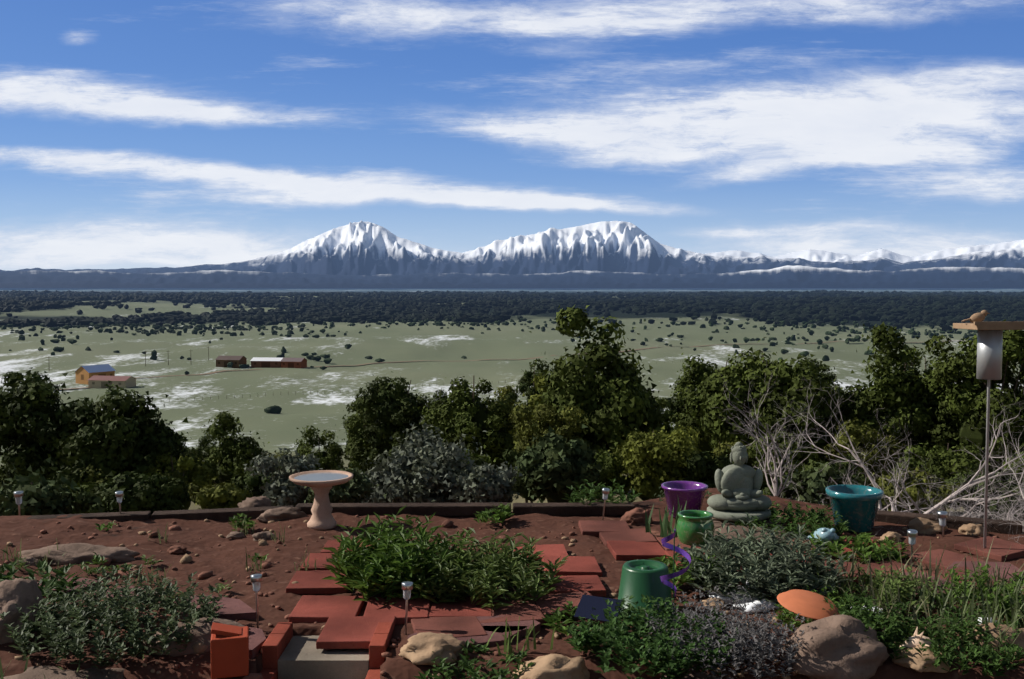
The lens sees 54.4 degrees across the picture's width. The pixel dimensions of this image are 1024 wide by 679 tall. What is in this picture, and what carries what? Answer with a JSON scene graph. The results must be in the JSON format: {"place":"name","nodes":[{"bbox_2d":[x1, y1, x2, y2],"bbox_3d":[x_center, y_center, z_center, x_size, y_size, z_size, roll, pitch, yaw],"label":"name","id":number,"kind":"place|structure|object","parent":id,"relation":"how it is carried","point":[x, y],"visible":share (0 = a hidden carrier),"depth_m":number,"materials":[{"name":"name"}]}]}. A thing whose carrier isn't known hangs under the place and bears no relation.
{"place":"outdoors","nodes":[
{"label":"outdoors","id":0,"kind":"place"},
{"bbox_2d":[294,472,348,480],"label":"birdbath water","id":1,"kind":"structure","parent":0,"point":[324,476],"depth_m":9.25,"materials":[{"name":"liquid"}]},
{"bbox_2d":[14,488,947,634],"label":"solar path lights","id":2,"kind":"object","parent":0,"point":[407,593],"visible":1,"depth_m":7.31},
{"bbox_2d":[59,340,961,389],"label":"farm track road","id":3,"kind":"structure","parent":0,"point":[410,361],"depth_m":552.32,"materials":[{"name":"beige soil"}]},
{"bbox_2d":[0,288,1023,678],"bbox_3d":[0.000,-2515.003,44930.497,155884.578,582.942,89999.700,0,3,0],"label":"ground","id":4,"kind":"structure","parent":0,"point":[500,358],"depth_m":404.65,"materials":[{"name":"green plant"}]},
{"bbox_2d":[75,364,115,384],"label":"farm house","id":5,"kind":"structure","parent":4,"relation":"on","point":[84,374],"depth_m":431.10,"materials":[{"name":"brown"}]},
{"bbox_2d":[88,375,135,387],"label":"outbuilding","id":6,"kind":"structure","parent":4,"relation":"on","point":[96,381],"depth_m":414.02,"materials":[{"name":"beige"}]},
{"bbox_2d":[145,346,209,365],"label":"utility poles","id":7,"kind":"object","parent":4,"relation":"on","point":[208,347],"visible":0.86,"depth_m":535.53,"materials":[{"name":"brown wood"}]},
{"bbox_2d":[210,622,248,678],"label":"orange box","id":8,"kind":"object","parent":4,"relation":"on","point":[229,650],"visible":1,"depth_m":5.74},
{"bbox_2d":[215,356,246,367],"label":"brown barn","id":9,"kind":"structure","parent":4,"relation":"on","point":[224,361],"depth_m":522.23,"materials":[{"name":"brown wood"}]},
{"bbox_2d":[250,357,282,367],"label":"long barn","id":10,"kind":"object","parent":4,"relation":"on","point":[262,362],"visible":0.84,"depth_m":522.59,"materials":[{"name":"brown"}]},
{"bbox_2d":[281,358,307,367],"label":"red barn","id":11,"kind":"structure","parent":4,"relation":"on","point":[293,362],"depth_m":520.08,"materials":[{"name":"brown wood"}]},
{"bbox_2d":[289,470,353,529],"bbox_3d":[-1.764,1.498,9.229,0.590,0.478,0.590,0,3,0],"label":"birdbath","id":12,"kind":"object","parent":4,"relation":"on","point":[321,518],"visible":0.9,"depth_m":9.15,"materials":[{"name":"concrete"}]},
{"bbox_2d":[278,636,368,678],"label":"concrete steps","id":13,"kind":"structure","parent":4,"relation":"on","point":[302,657],"depth_m":5.99,"materials":[{"name":"grey concrete"}]},
{"bbox_2d":[260,622,392,678],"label":"step bricks","id":14,"kind":"object","parent":4,"relation":"on","point":[277,641],"visible":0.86,"depth_m":6.00,"materials":[{"name":"red brick"}]},
{"bbox_2d":[0,420,867,515],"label":"gray shrubs","id":15,"kind":"object","parent":4,"relation":"on","point":[420,470],"visible":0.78,"depth_m":12.11,"materials":[{"name":"green plant"}]},
{"bbox_2d":[169,360,703,401],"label":"fence posts","id":16,"kind":"object","parent":4,"relation":"on","point":[317,391],"visible":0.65,"depth_m":393.78,"materials":[{"name":"brown wood"}]},
{"bbox_2d":[0,496,889,678],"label":"rocks","id":17,"kind":"object","parent":4,"relation":"on","point":[842,646],"depth_m":6.07,"materials":[{"name":"brown stone"}]},
{"bbox_2d":[777,589,839,619],"bbox_3d":[1.869,1.662,6.264,0.395,0.110,0.397,0,3,0],"label":"terracotta saucer","id":18,"kind":"object","parent":17,"relation":"on","point":[808,604],"visible":0.84,"depth_m":6.20,"materials":[{"name":"orange ceramic"}]},
{"bbox_2d":[0,316,1020,412],"bbox_3d":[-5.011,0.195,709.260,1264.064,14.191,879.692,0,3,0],"label":"valley trees","id":19,"kind":"object","parent":4,"relation":"on","point":[912,332],"visible":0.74,"depth_m":868.72,"materials":[{"name":"green plant"}]},
{"bbox_2d":[0,519,1022,678],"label":"tan pebbles","id":20,"kind":"object","parent":4,"relation":"on","point":[199,647],"visible":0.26,"depth_m":6.91,"materials":[{"name":"beige stone"}]},
{"bbox_2d":[0,478,1023,678],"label":"garden plants","id":21,"kind":"object","parent":4,"relation":"on","point":[392,563],"visible":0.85,"depth_m":6.65,"materials":[{"name":"green plant"}]},
{"bbox_2d":[0,290,1023,331],"bbox_3d":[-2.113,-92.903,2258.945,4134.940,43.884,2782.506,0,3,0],"label":"distant forest","id":22,"kind":"object","parent":4,"relation":"on","point":[321,307],"visible":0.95,"depth_m":1414.11,"materials":[{"name":"green plant"}]},
{"bbox_2d":[0,265,1023,287],"bbox_3d":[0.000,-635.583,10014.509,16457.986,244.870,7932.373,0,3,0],"label":"foothills","id":23,"kind":"structure","parent":4,"relation":"on","point":[797,276],"depth_m":8725.84,"materials":[{"name":"blue stone"}]},
{"bbox_2d":[4,515,1023,678],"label":"small stones","id":24,"kind":"object","parent":4,"relation":"on","point":[446,523],"visible":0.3,"depth_m":7.21,"materials":[{"name":"brown stone"}]},
{"bbox_2d":[27,502,1021,534],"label":"edge timbers","id":25,"kind":"object","parent":4,"relation":"on","point":[553,509],"visible":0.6,"depth_m":9.66,"materials":[{"name":"brown wood"}]},
{"bbox_2d":[37,561,1023,658],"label":"flagstones","id":26,"kind":"object","parent":4,"relation":"on","point":[233,609],"visible":0.36,"depth_m":6.63,"materials":[{"name":"red stone"}]},
{"bbox_2d":[286,539,902,648],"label":"paving stones","id":27,"kind":"object","parent":4,"relation":"on","point":[346,626],"visible":0.55,"depth_m":6.91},
{"bbox_2d":[574,595,622,630],"bbox_3d":[0.541,1.770,6.215,0.270,0.286,0.163,1,3,25],"label":"paving stone","id":28,"kind":"object","parent":4,"relation":"on","point":[585,609],"visible":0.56,"depth_m":6.21,"materials":[{"name":"blue"}]},
{"bbox_2d":[618,559,674,620],"bbox_3d":[0.907,1.698,6.782,0.410,0.325,0.410,0,3,0],"label":"pot","id":29,"kind":"object","parent":4,"relation":"on","point":[639,578],"visible":0.74,"depth_m":6.65,"materials":[{"name":"green ceramic"}]},
{"bbox_2d":[673,530,674,620],"bbox_3d":[1.044,1.572,6.421,0.008,0.690,0.007,0,3,0],"label":"spinner rod","id":30,"kind":"object","parent":4,"relation":"on","point":[673,571],"visible":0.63,"depth_m":6.42,"materials":[{"name":"grey"}]},
{"bbox_2d":[660,529,690,596],"bbox_3d":[1.052,1.437,6.412,0.199,0.454,0.205,0,3,0],"label":"spiral wind spinner","id":31,"kind":"object","parent":30,"relation":"attached to","point":[664,578],"visible":1,"depth_m":6.42,"materials":[{"name":"purple metal"}]},
{"bbox_2d":[661,481,707,517],"bbox_3d":[1.676,1.565,9.675,0.450,0.300,0.450,0,3,0],"label":"purple pot","id":32,"kind":"object","parent":4,"relation":"on","point":[692,493],"visible":0.73,"depth_m":9.54,"materials":[{"name":"ceramic"}]},
{"bbox_2d":[398,517,1023,678],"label":"rocks","id":33,"kind":"object","parent":4,"relation":"on","point":[424,648],"visible":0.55,"depth_m":5.86,"materials":[{"name":"beige stone"}]},
{"bbox_2d":[900,627,934,647],"bbox_3d":[2.428,1.823,5.940,0.191,0.186,0.175,-2,4,-38],"label":"conch shell","id":34,"kind":"object","parent":33,"relation":"on","point":[915,640],"visible":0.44,"depth_m":5.92},
{"bbox_2d":[411,520,1023,637],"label":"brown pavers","id":35,"kind":"object","parent":4,"relation":"on","point":[470,626],"visible":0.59,"depth_m":7.75,"materials":[{"name":"brown stone"}]},
{"bbox_2d":[676,510,714,545],"bbox_3d":[1.564,1.629,8.493,0.330,0.290,0.330,0,3,0],"label":"green pot","id":36,"kind":"object","parent":35,"relation":"on","point":[688,526],"visible":0.82,"depth_m":8.37,"materials":[{"name":"ceramic"}]},
{"bbox_2d":[712,515,785,528],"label":"buddha rock slab","id":37,"kind":"structure","parent":4,"relation":"on","point":[718,523],"depth_m":9.11,"materials":[{"name":"stone"}]},
{"bbox_2d":[707,442,771,521],"bbox_3d":[2.111,1.294,9.257,0.589,0.682,0.588,0,3,0],"label":"buddha statue","id":38,"kind":"object","parent":37,"relation":"on","point":[738,482],"visible":0.99,"depth_m":9.17,"materials":[{"name":"grey stone"}]},
{"bbox_2d":[807,527,838,544],"bbox_3d":[2.674,1.677,8.470,0.296,0.197,0.307,0,3,0],"label":"garden ornament","id":39,"kind":"object","parent":4,"relation":"on","point":[826,534],"visible":0.53,"depth_m":8.36,"materials":[{"name":"ceramic"}]},
{"bbox_2d":[825,484,883,532],"bbox_3d":[3.146,1.558,9.155,0.510,0.365,0.510,0,3,0],"label":"teal pot","id":40,"kind":"object","parent":4,"relation":"on","point":[856,506],"visible":0.93,"depth_m":9.00,"materials":[{"name":"ceramic"}]},
{"bbox_2d":[711,582,1000,623],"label":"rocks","id":41,"kind":"object","parent":4,"relation":"on","point":[748,607],"visible":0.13,"depth_m":6.77,"materials":[{"name":"white stone"}]},
{"bbox_2d":[708,344,1023,540],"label":"bare shrub","id":42,"kind":"object","parent":4,"relation":"on","point":[1011,517],"depth_m":10.62,"materials":[{"name":"grey wood"}]},
{"bbox_2d":[983,380,989,547],"bbox_3d":[3.945,0.870,8.264,0.024,1.930,0.023,0,3,0],"label":"feeder pole","id":43,"kind":"object","parent":4,"relation":"on","point":[986,465],"visible":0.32,"depth_m":8.26,"materials":[{"name":"grey metal"}]},
{"bbox_2d":[953,321,1023,329],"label":"feeder platform","id":44,"kind":"structure","parent":43,"relation":"on","point":[1006,325],"depth_m":8.04,"materials":[{"name":"brown wood"}]},
{"bbox_2d":[961,310,989,322],"bbox_3d":[3.800,-0.187,8.160,0.233,0.110,0.079,0,3,0],"label":"bird","id":45,"kind":"object","parent":44,"relation":"on","point":[977,317],"visible":0.95,"depth_m":8.14},
{"bbox_2d":[976,330,1002,379],"bbox_3d":[3.945,0.123,8.226,0.190,0.405,0.190,0,3,0],"label":"pole baffle","id":46,"kind":"object","parent":43,"relation":"attached to","point":[989,353],"visible":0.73,"depth_m":8.15,"materials":[{"name":"silver metal"}]},
{"bbox_2d":[0,305,1023,520],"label":"tree","id":47,"kind":"object","parent":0,"point":[128,447],"depth_m":40.57,"materials":[{"name":"green plant"}]},
{"bbox_2d":[0,220,1023,275],"bbox_3d":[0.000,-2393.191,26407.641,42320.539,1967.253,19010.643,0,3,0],"label":"mountains","id":48,"kind":"structure","parent":0,"point":[361,247],"depth_m":25190.47,"materials":[{"name":"white snow"}]},
{"bbox_2d":[0,0,1023,270],"label":"sky","id":49,"kind":"structure","parent":0,"point":[134,133],"materials":[{"name":"blue"}]},
{"bbox_2d":[706,240,1023,262],"bbox_3d":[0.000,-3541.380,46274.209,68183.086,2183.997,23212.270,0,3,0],"label":"snow range","id":50,"kind":"structure","parent":0,"point":[819,255],"depth_m":46925.03,"materials":[{"name":"white snow"}]}
]}

